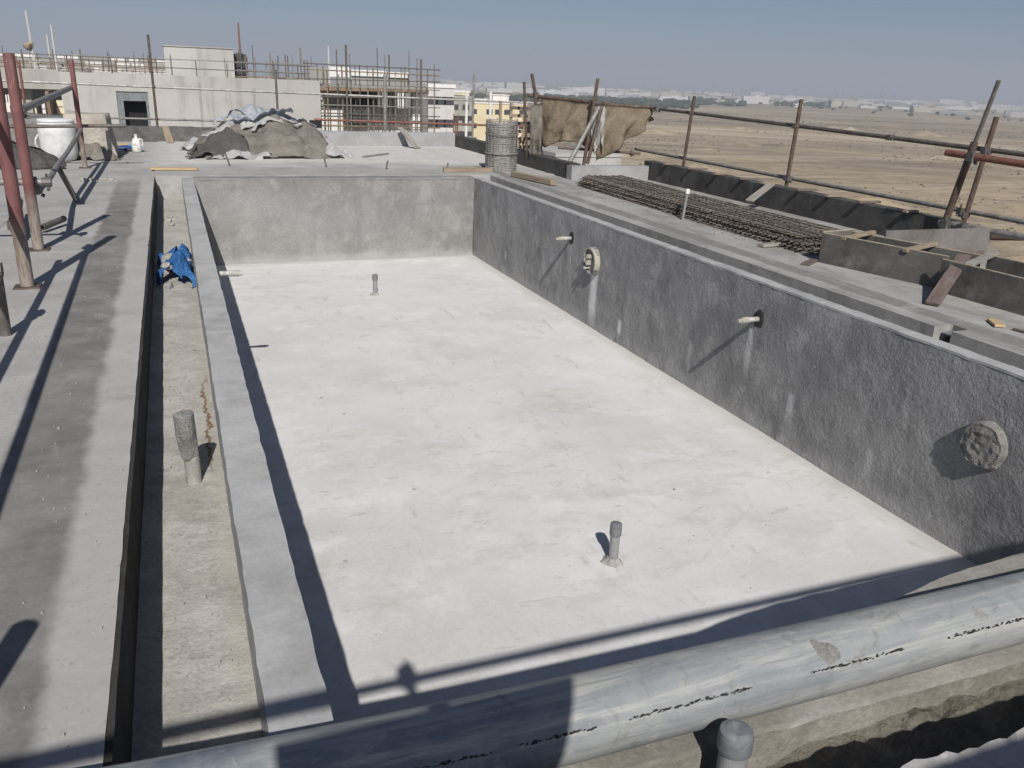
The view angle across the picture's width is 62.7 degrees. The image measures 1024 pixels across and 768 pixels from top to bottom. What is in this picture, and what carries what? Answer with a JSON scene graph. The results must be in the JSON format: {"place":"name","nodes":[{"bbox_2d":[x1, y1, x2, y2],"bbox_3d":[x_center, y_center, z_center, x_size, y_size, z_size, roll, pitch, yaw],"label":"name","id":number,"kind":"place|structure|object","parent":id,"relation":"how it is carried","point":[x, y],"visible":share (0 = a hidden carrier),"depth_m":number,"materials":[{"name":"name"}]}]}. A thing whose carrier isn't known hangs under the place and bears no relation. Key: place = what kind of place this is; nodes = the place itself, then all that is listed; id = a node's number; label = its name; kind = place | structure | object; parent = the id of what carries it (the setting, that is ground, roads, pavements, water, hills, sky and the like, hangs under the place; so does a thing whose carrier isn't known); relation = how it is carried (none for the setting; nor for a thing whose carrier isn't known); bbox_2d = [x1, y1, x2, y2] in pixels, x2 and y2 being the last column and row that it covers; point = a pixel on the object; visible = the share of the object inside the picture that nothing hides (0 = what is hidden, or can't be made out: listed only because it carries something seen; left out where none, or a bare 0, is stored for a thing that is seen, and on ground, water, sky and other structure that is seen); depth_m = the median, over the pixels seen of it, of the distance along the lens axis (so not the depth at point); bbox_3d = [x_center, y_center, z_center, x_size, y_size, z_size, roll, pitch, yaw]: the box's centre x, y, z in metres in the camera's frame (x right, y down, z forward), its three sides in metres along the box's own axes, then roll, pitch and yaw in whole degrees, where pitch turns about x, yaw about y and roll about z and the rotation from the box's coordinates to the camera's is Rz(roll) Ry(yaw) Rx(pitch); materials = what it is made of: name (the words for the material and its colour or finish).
{"place":"outdoors","nodes":[
{"label":"outdoors","id":0,"kind":"place"},
{"bbox_2d":[113,126,212,141],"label":"parapet wall","id":1,"kind":"structure","parent":0,"point":[154,134],"depth_m":17.55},
{"bbox_2d":[2,79,540,103],"bbox_3d":[-5.932,-6.447,18.467,15.501,0.223,0.098,-6,21,-21],"label":"scaffold tube","id":2,"kind":"object","parent":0,"point":[209,89],"visible":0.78,"depth_m":18.61,"materials":[{"name":"metal"}]},
{"bbox_2d":[147,35,158,125],"bbox_3d":[-7.612,-6.135,17.872,0.058,2.400,0.052,-6,21,-21],"label":"scaffold post","id":3,"kind":"object","parent":2,"relation":"attached to","point":[152,78],"visible":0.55,"depth_m":17.75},
{"bbox_2d":[110,117,297,123],"bbox_3d":[-7.470,-5.724,18.178,5.900,0.094,0.044,-6,21,-21],"label":"scaffold tube","id":4,"kind":"object","parent":3,"relation":"attached to","point":[165,119],"visible":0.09,"depth_m":18.18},
{"bbox_2d":[345,45,348,130],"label":"scaffold post","id":5,"kind":"object","parent":2,"relation":"attached to","point":[346,81],"visible":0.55,"depth_m":19.19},
{"bbox_2d":[383,75,386,131],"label":"scaffold post","id":6,"kind":"object","parent":2,"relation":"attached to","point":[385,103],"visible":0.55,"depth_m":19.61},
{"bbox_2d":[314,118,527,126],"bbox_3d":[-1.599,-6.313,20.387,6.301,0.132,0.052,-6,21,-21],"label":"scaffold tube","id":7,"kind":"object","parent":6,"relation":"attached to","point":[400,122],"visible":0.54,"depth_m":19.98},
{"bbox_2d":[0,0,1023,100],"label":"sky","id":8,"kind":"structure","parent":0,"point":[922,48],"materials":[{"name":"blue"}]},
{"bbox_2d":[216,255,977,723],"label":"pool floor","id":9,"kind":"structure","parent":0,"point":[504,467],"depth_m":5.97,"materials":[{"name":"concrete"}]},
{"bbox_2d":[182,178,332,736],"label":"pool wall","id":10,"kind":"structure","parent":9,"relation":"on","point":[290,692],"depth_m":2.89,"materials":[{"name":"concrete"}]},
{"bbox_2d":[193,175,473,264],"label":"pool wall","id":11,"kind":"structure","parent":9,"relation":"on","point":[259,219],"depth_m":12.98,"materials":[{"name":"concrete"}]},
{"bbox_2d":[601,521,624,567],"bbox_3d":[0.615,0.982,5.170,0.148,0.298,0.194,-6,21,-21],"label":"riser pipe","id":12,"kind":"object","parent":9,"relation":"on","point":[610,559],"visible":1,"depth_m":5.14,"materials":[{"name":"grey plastic"}]},
{"bbox_2d":[473,177,1023,564],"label":"pool wall","id":13,"kind":"structure","parent":9,"relation":"on","point":[883,413],"depth_m":6.67,"materials":[{"name":"concrete"}]},
{"bbox_2d":[583,246,599,275],"bbox_3d":[0.922,-1.442,9.870,0.144,0.359,0.341,-6,21,-21],"label":"light niche","id":14,"kind":"object","parent":13,"relation":"attached to","point":[591,258],"visible":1,"depth_m":9.82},
{"bbox_2d":[737,310,763,327],"bbox_3d":[2.004,-0.549,7.101,0.237,0.155,0.140,-6,21,-21],"label":"pipe stub","id":15,"kind":"object","parent":13,"relation":"attached to","point":[757,318],"visible":1,"depth_m":7.09,"materials":[{"name":"plastic"}]},
{"bbox_2d":[960,420,1007,470],"bbox_3d":[2.904,0.375,5.169,0.090,0.320,0.308,-6,21,-21],"label":"light niche","id":16,"kind":"object","parent":13,"relation":"attached to","point":[983,444],"visible":1,"depth_m":5.12,"materials":[{"name":"concrete"}]},
{"bbox_2d":[559,553,1023,767],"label":"pool wall","id":17,"kind":"structure","parent":9,"relation":"on","point":[779,734],"depth_m":2.27,"materials":[{"name":"concrete"}]},
{"bbox_2d":[248,72,1023,256],"bbox_3d":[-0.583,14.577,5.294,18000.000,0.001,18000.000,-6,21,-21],"label":"ground","id":18,"kind":"structure","parent":0,"point":[871,169],"depth_m":245.23,"materials":[{"name":"sand"}]},
{"bbox_2d":[0,53,165,73],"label":"scaffolded block","id":19,"kind":"structure","parent":18,"relation":"on","point":[86,62],"depth_m":53.76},
{"bbox_2d":[0,46,165,72],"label":"pole scaffold","id":20,"kind":"object","parent":19,"relation":"on","point":[88,59],"visible":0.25,"depth_m":51.88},
{"bbox_2d":[0,67,321,130],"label":"concrete building","id":21,"kind":"structure","parent":18,"relation":"on","point":[134,102],"depth_m":33.84,"materials":[{"name":"concrete"}]},
{"bbox_2d":[0,49,307,78],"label":"pole scaffold","id":22,"kind":"object","parent":21,"relation":"on","point":[140,66],"visible":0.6,"depth_m":34.84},
{"bbox_2d":[162,45,234,77],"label":"roof room","id":23,"kind":"object","parent":21,"relation":"on","point":[190,53],"visible":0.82,"depth_m":41.11,"materials":[{"name":"concrete"}]},
{"bbox_2d":[233,53,248,77],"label":"water tank","id":24,"kind":"object","parent":21,"relation":"on","point":[237,66],"visible":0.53,"depth_m":42.42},
{"bbox_2d":[235,45,315,78],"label":"pole scaffold","id":25,"kind":"object","parent":21,"relation":"on","point":[270,77],"visible":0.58,"depth_m":42.85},
{"bbox_2d":[310,66,428,131],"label":"unfinished block","id":26,"kind":"structure","parent":18,"relation":"on","point":[333,100],"depth_m":41.18,"materials":[{"name":"concrete"}]},
{"bbox_2d":[303,49,440,131],"bbox_3d":[-6.737,-13.166,40.484,6.501,5.647,1.092,-6,21,-21],"label":"pole scaffold","id":27,"kind":"object","parent":26,"relation":"on","point":[377,88],"visible":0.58,"depth_m":39.94,"materials":[{"name":"metal"}]},
{"bbox_2d":[348,91,411,125],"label":"pole scaffold","id":28,"kind":"object","parent":26,"relation":"on","point":[357,99],"visible":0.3,"depth_m":42.00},
{"bbox_2d":[405,82,455,131],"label":"apartment block","id":29,"kind":"structure","parent":18,"relation":"on","point":[445,111],"depth_m":120.81,"materials":[{"name":"white concrete"}]},
{"bbox_2d":[454,94,471,137],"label":"apartment block","id":30,"kind":"structure","parent":18,"relation":"on","point":[459,107],"depth_m":175.83,"materials":[{"name":"white concrete"}]},
{"bbox_2d":[473,102,526,144],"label":"apartment block","id":31,"kind":"structure","parent":18,"relation":"on","point":[481,112],"depth_m":192.72,"materials":[{"name":"yellow concrete"}]},
{"bbox_2d":[499,101,530,150],"bbox_3d":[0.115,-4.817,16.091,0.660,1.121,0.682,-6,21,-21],"label":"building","id":32,"kind":"structure","parent":18,"relation":"on","point":[522,131],"depth_m":15.78,"materials":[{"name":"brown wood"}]},
{"bbox_2d":[514,143,622,164],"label":"parapet wall","id":33,"kind":"structure","parent":18,"relation":"on","point":[610,159],"depth_m":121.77,"materials":[{"name":"white concrete"}]},
{"bbox_2d":[469,92,699,108],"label":"distant trees","id":34,"kind":"object","parent":18,"relation":"on","point":[679,104],"visible":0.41,"depth_m":624.11,"materials":[{"name":"green plant"}]},
{"bbox_2d":[526,92,746,106],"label":"distant trees","id":35,"kind":"object","parent":18,"relation":"on","point":[732,103],"visible":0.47,"depth_m":779.20,"materials":[{"name":"green plant"}]},
{"bbox_2d":[696,96,830,107],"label":"distant trees","id":36,"kind":"object","parent":18,"relation":"on","point":[787,103],"visible":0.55,"depth_m":871.54,"materials":[{"name":"green plant"}]},
{"bbox_2d":[562,111,1023,252],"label":"desert scrub","id":37,"kind":"object","parent":18,"relation":"on","point":[931,162],"visible":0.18,"depth_m":240.21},
{"bbox_2d":[843,194,925,212],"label":"earth mound","id":38,"kind":"object","parent":18,"relation":"on","point":[864,197],"visible":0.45,"depth_m":120.36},
{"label":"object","id":39,"kind":"structure","parent":18,"relation":"on","visible":0},
{"bbox_2d":[0,141,1023,767],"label":"deck","id":40,"kind":"structure","parent":39,"relation":"on","point":[56,657],"depth_m":4.60,"materials":[{"name":"concrete"}]},
{"bbox_2d":[0,263,11,336],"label":"scaffold tube","id":41,"kind":"object","parent":40,"relation":"on","point":[5,328],"visible":1,"depth_m":4.85,"materials":[{"name":"metal"}]},
{"bbox_2d":[0,70,42,289],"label":"scaffold prop","id":42,"kind":"object","parent":40,"relation":"on","point":[15,209],"visible":1,"depth_m":5.74,"materials":[{"name":"red paint"}]},
{"bbox_2d":[2,53,50,251],"bbox_3d":[-4.000,-1.873,6.889,0.170,1.562,0.150,-6,21,-21],"label":"scaffold prop","id":43,"kind":"object","parent":40,"relation":"on","point":[13,86],"visible":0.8,"depth_m":6.85,"materials":[{"name":"red paint"}]},
{"bbox_2d":[0,174,51,190],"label":"scaffold tube","id":44,"kind":"object","parent":43,"relation":"attached to","point":[46,181],"visible":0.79,"depth_m":7.04,"materials":[{"name":"metal"}]},
{"bbox_2d":[0,140,65,168],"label":"tarpaulin","id":45,"kind":"object","parent":40,"relation":"on","point":[41,158],"visible":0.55,"depth_m":12.67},
{"bbox_2d":[7,111,74,147],"bbox_3d":[-8.610,-4.276,14.291,2.952,0.674,1.842,-6,21,-21],"label":"covered stack","id":46,"kind":"object","parent":40,"relation":"on","point":[32,133],"visible":0.16,"depth_m":13.78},
{"bbox_2d":[41,215,66,230],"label":"scaffold tube","id":47,"kind":"object","parent":40,"relation":"on","point":[53,222],"visible":0.89,"depth_m":8.01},
{"bbox_2d":[35,118,77,161],"bbox_3d":[-7.317,-3.939,13.539,0.553,0.658,0.556,6,20,9],"label":"plastic drum","id":48,"kind":"object","parent":40,"relation":"on","point":[55,141],"visible":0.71,"depth_m":13.33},
{"bbox_2d":[57,166,78,201],"bbox_3d":[-5.087,-2.292,9.606,0.221,0.414,0.060,2,20,-1],"label":"scaffold tube","id":49,"kind":"object","parent":40,"relation":"on","point":[66,182],"visible":0.81,"depth_m":9.59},
{"bbox_2d":[68,60,91,168],"bbox_3d":[-6.477,-4.014,12.540,0.170,1.542,0.150,-6,21,-21],"label":"scaffold prop","id":50,"kind":"object","parent":40,"relation":"on","point":[77,111],"visible":0.98,"depth_m":12.50,"materials":[{"name":"red paint"}]},
{"bbox_2d":[10,85,72,118],"bbox_3d":[-5.630,-3.485,10.253,0.144,0.208,5.251,-6,21,-21],"label":"scaffold tube","id":51,"kind":"object","parent":50,"relation":"attached to","point":[32,104],"visible":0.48,"depth_m":9.40,"materials":[{"name":"metal"}]},
{"bbox_2d":[35,128,82,196],"bbox_3d":[-5.277,-2.688,9.869,0.130,0.216,6.305,-6,22,-22],"label":"scaffold tube","id":52,"kind":"object","parent":50,"relation":"attached to","point":[54,169],"visible":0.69,"depth_m":9.73,"materials":[{"name":"metal"}]},
{"bbox_2d":[9,122,126,129],"bbox_3d":[-6.775,-3.855,12.522,1.881,0.121,0.152,-6,21,-21],"label":"scaffold tube","id":53,"kind":"object","parent":50,"relation":"attached to","point":[106,125],"visible":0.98,"depth_m":12.59,"materials":[{"name":"metal"}]},
{"bbox_2d":[62,111,118,158],"bbox_3d":[-7.118,-4.197,14.156,0.853,0.731,0.904,-6,21,-21],"label":"covered stack","id":54,"kind":"object","parent":40,"relation":"on","point":[103,138],"visible":0.49,"depth_m":13.87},
{"bbox_2d":[77,141,123,160],"bbox_3d":[-6.972,-4.039,14.011,0.838,0.537,0.762,-6,21,-21],"label":"tarpaulin","id":55,"kind":"object","parent":40,"relation":"on","point":[95,151],"visible":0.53,"depth_m":13.84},
{"bbox_2d":[131,197,261,761],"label":"gutter floor","id":56,"kind":"structure","parent":40,"relation":"on","point":[169,718],"depth_m":3.23,"materials":[{"name":"concrete"}]},
{"bbox_2d":[103,178,157,766],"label":"gutter side","id":57,"kind":"object","parent":56,"relation":"on","point":[118,746],"visible":0.94,"depth_m":2.89,"materials":[{"name":"concrete"}]},
{"bbox_2d":[155,243,195,287],"bbox_3d":[-3.095,-1.137,7.718,0.364,0.269,1.127,-6,21,-21],"label":"plastic sack","id":58,"kind":"object","parent":56,"relation":"on","point":[181,263],"visible":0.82,"depth_m":7.48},
{"bbox_2d":[172,410,201,484],"bbox_3d":[-1.488,0.299,3.855,0.104,0.377,0.089,-6,21,-21],"label":"riser pipe","id":59,"kind":"object","parent":56,"relation":"on","point":[186,432],"visible":0.96,"depth_m":3.82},
{"bbox_2d":[185,127,249,158],"bbox_3d":[-5.175,-4.274,14.850,1.194,0.511,0.800,-6,21,-21],"label":"tarpaulin","id":60,"kind":"object","parent":40,"relation":"on","point":[226,139],"visible":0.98,"depth_m":14.85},
{"bbox_2d":[212,149,272,159],"bbox_3d":[-4.708,-4.062,14.863,1.521,0.169,0.386,-7,22,-24],"label":"plastic sheet","id":61,"kind":"object","parent":40,"relation":"on","point":[232,153],"visible":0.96,"depth_m":14.79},
{"bbox_2d":[187,114,341,158],"bbox_3d":[-4.587,-4.618,15.572,2.939,0.739,1.680,-6,21,-21],"label":"tarpaulin","id":62,"kind":"object","parent":40,"relation":"on","point":[286,138],"visible":0.73,"depth_m":15.36,"materials":[{"name":"fabric"}]},
{"bbox_2d":[201,113,270,136],"bbox_3d":[-5.057,-4.732,15.431,1.416,0.657,0.780,-13,25,-36],"label":"plastic sheet","id":63,"kind":"object","parent":62,"relation":"on","point":[242,123],"visible":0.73,"depth_m":15.44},
{"bbox_2d":[214,114,327,139],"bbox_3d":[-4.490,-4.824,15.752,2.094,0.502,0.600,-4,21,-18],"label":"plastic sheet","id":64,"kind":"object","parent":62,"relation":"on","point":[250,123],"visible":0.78,"depth_m":15.62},
{"bbox_2d":[212,104,296,123],"bbox_3d":[-4.776,-5.076,15.822,1.687,0.375,0.804,-6,21,-21],"label":"plastic sheet","id":65,"kind":"object","parent":64,"relation":"on","point":[251,112],"visible":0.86,"depth_m":15.68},
{"bbox_2d":[325,143,353,158],"bbox_3d":[-3.255,-4.348,15.641,0.820,0.283,0.680,-6,21,-21],"label":"plastic sheet","id":66,"kind":"object","parent":40,"relation":"on","point":[332,149],"visible":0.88,"depth_m":15.57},
{"bbox_2d":[0,180,766,747],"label":"mortar crumbs","id":67,"kind":"object","parent":40,"relation":"on","point":[170,466],"visible":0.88,"depth_m":4.13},
{"bbox_2d":[320,131,454,146],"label":"parapet wall","id":68,"kind":"structure","parent":40,"relation":"on","point":[367,138],"depth_m":18.60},
{"bbox_2d":[443,167,492,171],"bbox_3d":[-0.743,-3.623,14.204,0.860,0.070,0.070,-5,21,-19],"label":"timber board","id":69,"kind":"object","parent":40,"relation":"on","point":[467,169],"visible":1,"depth_m":14.18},
{"bbox_2d":[484,118,518,170],"bbox_3d":[-0.184,-4.161,14.632,0.584,0.900,0.581,-6,21,-21],"label":"rebar cage","id":70,"kind":"object","parent":40,"relation":"on","point":[500,153],"visible":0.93,"depth_m":14.45,"materials":[{"name":"metal"}]},
{"bbox_2d":[455,135,580,177],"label":"parapet wall","id":71,"kind":"structure","parent":40,"relation":"on","point":[551,165],"depth_m":15.22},
{"bbox_2d":[530,73,536,153],"bbox_3d":[0.394,-4.630,15.158,0.230,1.829,0.070,-8,22,-27],"label":"scaffold post","id":72,"kind":"object","parent":71,"relation":"attached to","point":[533,87],"visible":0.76,"depth_m":14.90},
{"bbox_2d":[529,103,542,154],"bbox_3d":[0.458,-4.561,15.064,0.259,0.954,0.236,-6,21,-21],"label":"tarpaulin","id":73,"kind":"object","parent":72,"relation":"hanging from","point":[536,124],"visible":0.99,"depth_m":15.08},
{"bbox_2d":[527,94,604,105],"bbox_3d":[0.919,-4.972,14.711,1.521,0.202,0.143,14,23,30],"label":"scaffold tube","id":74,"kind":"object","parent":72,"relation":"attached to","point":[598,102],"visible":0.91,"depth_m":14.70,"materials":[{"name":"metal"}]},
{"bbox_2d":[541,98,596,150],"bbox_3d":[0.932,-4.549,14.739,1.122,0.830,0.312,15,23,30],"label":"tarpaulin","id":75,"kind":"object","parent":74,"relation":"hanging from","point":[567,121],"visible":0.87,"depth_m":14.71,"materials":[{"name":"fabric"}]},
{"bbox_2d":[590,106,605,153],"bbox_3d":[1.472,-4.360,14.446,0.263,0.804,0.167,2,20,-2],"label":"tarpaulin","id":76,"kind":"object","parent":74,"relation":"hanging from","point":[600,128],"visible":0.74,"depth_m":14.45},
{"bbox_2d":[588,101,655,111],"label":"scaffold tube","id":77,"kind":"object","parent":74,"relation":"attached to","point":[626,105],"visible":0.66,"depth_m":14.60,"materials":[{"name":"metal"}]},
{"bbox_2d":[595,105,653,161],"bbox_3d":[1.992,-4.346,14.663,1.091,0.980,0.291,-6,21,-21],"label":"tarpaulin","id":78,"kind":"object","parent":77,"relation":"hanging from","point":[621,124],"visible":0.96,"depth_m":14.60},
{"bbox_2d":[523,82,527,157],"bbox_3d":[0.254,-4.602,15.277,0.198,1.684,0.048,-6,21,-21],"label":"scaffold post","id":79,"kind":"object","parent":40,"relation":"on","point":[525,117],"visible":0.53,"depth_m":15.18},
{"bbox_2d":[510,171,555,184],"bbox_3d":[0.327,-3.282,13.383,0.100,0.075,1.244,-9,23,-29],"label":"timber board","id":80,"kind":"object","parent":40,"relation":"on","point":[539,179],"visible":1,"depth_m":13.27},
{"bbox_2d":[99,571,1023,767],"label":"drain pipe","id":81,"kind":"object","parent":40,"relation":"on","point":[565,720],"visible":1,"depth_m":2.00,"materials":[{"name":"plastic"}]},
{"bbox_2d":[582,78,598,164],"bbox_3d":[1.309,-4.268,14.329,0.252,1.786,0.066,-2,20,-12],"label":"scaffold post","id":82,"kind":"object","parent":40,"relation":"on","point":[591,115],"visible":0.79,"depth_m":14.21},
{"bbox_2d":[568,106,599,161],"bbox_3d":[1.223,-4.215,14.231,0.627,0.940,0.076,-11,24,-32],"label":"brace pole","id":83,"kind":"object","parent":82,"relation":"attached to","point":[584,135],"visible":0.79,"depth_m":14.20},
{"bbox_2d":[586,106,602,163],"bbox_3d":[1.406,-4.240,14.321,0.282,0.954,0.060,-10,23,-30],"label":"brace pole","id":84,"kind":"object","parent":83,"relation":"attached to","point":[594,135],"visible":1,"depth_m":14.30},
{"bbox_2d":[566,165,648,179],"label":"parapet wall","id":85,"kind":"structure","parent":40,"relation":"on","point":[577,172],"depth_m":13.91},
{"bbox_2d":[577,184,819,254],"bbox_3d":[2.266,-2.207,10.713,0.699,0.042,5.500,-5,21,-20],"label":"rebar mat","id":86,"kind":"object","parent":40,"relation":"on","point":[808,251],"visible":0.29,"depth_m":9.54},
{"bbox_2d":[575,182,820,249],"bbox_3d":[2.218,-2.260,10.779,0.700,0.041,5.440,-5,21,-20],"label":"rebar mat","id":87,"kind":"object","parent":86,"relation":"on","point":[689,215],"visible":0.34,"depth_m":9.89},
{"bbox_2d":[579,180,820,246],"bbox_3d":[2.256,-2.279,10.684,0.699,0.042,5.320,-5,21,-19],"label":"rebar mat","id":88,"kind":"object","parent":87,"relation":"on","point":[812,242],"visible":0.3,"depth_m":9.63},
{"bbox_2d":[579,177,821,240],"bbox_3d":[2.253,-2.325,10.735,0.699,0.042,5.260,-5,21,-20],"label":"rebar mat","id":89,"kind":"object","parent":88,"relation":"on","point":[707,213],"visible":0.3,"depth_m":9.87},
{"bbox_2d":[583,175,840,236],"bbox_3d":[2.292,-2.336,10.620,0.700,0.043,5.140,-5,21,-20],"label":"rebar mat","id":90,"kind":"object","parent":89,"relation":"on","point":[668,193],"visible":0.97,"depth_m":9.98,"materials":[{"name":"metal"}]},
{"bbox_2d":[746,183,774,201],"bbox_3d":[3.245,-2.504,10.976,0.110,0.023,0.587,19,44,38],"label":"timber board","id":91,"kind":"object","parent":40,"relation":"on","point":[761,191],"visible":1,"depth_m":10.95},
{"bbox_2d":[644,161,962,235],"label":"parapet wall","id":92,"kind":"structure","parent":40,"relation":"on","point":[879,219],"depth_m":10.81,"materials":[{"name":"concrete"}]},
{"bbox_2d":[765,678,1023,767],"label":"wet soil","id":93,"kind":"structure","parent":40,"relation":"on","point":[950,725],"depth_m":2.31,"materials":[{"name":"soil"}]},
{"bbox_2d":[716,719,753,767],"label":"riser pipe","id":94,"kind":"object","parent":93,"relation":"on","point":[735,741],"visible":1,"depth_m":1.94,"materials":[{"name":"grey plastic"}]},
{"bbox_2d":[818,229,980,287],"bbox_3d":[3.428,-1.144,7.521,0.468,0.315,1.297,-10,23,-30],"label":"beam formwork","id":95,"kind":"object","parent":40,"relation":"on","point":[892,258],"visible":0.88,"depth_m":7.44,"materials":[{"name":"grey wood"}]},
{"bbox_2d":[884,227,991,254],"bbox_3d":[4.100,-1.324,8.076,1.320,0.325,0.055,-5,21,-19],"label":"shutter panel","id":96,"kind":"object","parent":40,"relation":"on","point":[974,240],"visible":0.48,"depth_m":8.12,"materials":[{"name":"grey wood"}]},
{"bbox_2d":[925,253,970,305],"bbox_3d":[3.470,-0.836,6.672,0.105,0.024,0.794,18,46,36],"label":"timber board","id":97,"kind":"object","parent":40,"relation":"on","point":[943,286],"visible":1,"depth_m":6.62,"materials":[{"name":"brown wood"}]},
{"bbox_2d":[933,80,1000,228],"bbox_3d":[4.573,-2.171,8.451,0.157,1.673,0.439,-6,21,-21],"label":"scaffold post","id":98,"kind":"object","parent":40,"relation":"on","point":[959,183],"visible":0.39,"depth_m":8.42,"materials":[{"name":"metal"}]},
{"bbox_2d":[937,215,1023,240],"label":"scaffold tube","id":99,"kind":"object","parent":98,"relation":"attached to","point":[945,223],"visible":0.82,"depth_m":8.40,"materials":[{"name":"metal"}]},
{"bbox_2d":[944,148,1023,167],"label":"scaffold tube","id":100,"kind":"object","parent":98,"relation":"attached to","point":[975,158],"visible":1,"depth_m":8.16,"materials":[{"name":"metal"}]},
{"bbox_2d":[937,250,1023,315],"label":"beam formwork","id":101,"kind":"object","parent":40,"relation":"on","point":[997,282],"visible":0.92,"depth_m":6.60,"materials":[{"name":"grey wood"}]},
{"bbox_2d":[742,95,769,103],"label":"distant building","id":102,"kind":"structure","parent":0,"point":[755,99],"depth_m":916.08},
{"bbox_2d":[635,148,1023,224],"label":"scaffold tube","id":103,"kind":"object","parent":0,"point":[957,210],"visible":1,"depth_m":10.50,"materials":[{"name":"metal"}]},
{"bbox_2d":[682,96,695,165],"bbox_3d":[2.857,-3.842,13.782,0.102,1.677,0.261,-6,21,-21],"label":"scaffold post","id":104,"kind":"object","parent":103,"relation":"attached to","point":[691,113],"visible":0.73,"depth_m":13.61,"materials":[{"name":"metal"}]},
{"bbox_2d":[783,99,803,186],"bbox_3d":[3.804,-2.993,11.489,0.105,1.713,0.158,-6,21,-21],"label":"scaffold post","id":105,"kind":"object","parent":103,"relation":"attached to","point":[795,126],"visible":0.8,"depth_m":11.33,"materials":[{"name":"metal"}]},
{"bbox_2d":[649,104,1023,156],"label":"scaffold tube","id":106,"kind":"object","parent":105,"relation":"attached to","point":[889,137],"visible":0.94,"depth_m":10.36,"materials":[{"name":"metal"}]},
{"bbox_2d":[960,117,999,222],"bbox_3d":[4.892,-2.032,8.918,0.121,1.547,0.252,-6,21,-21],"label":"scaffold post","id":107,"kind":"object","parent":106,"relation":"attached to","point":[984,150],"visible":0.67,"depth_m":8.79,"materials":[{"name":"metal"}]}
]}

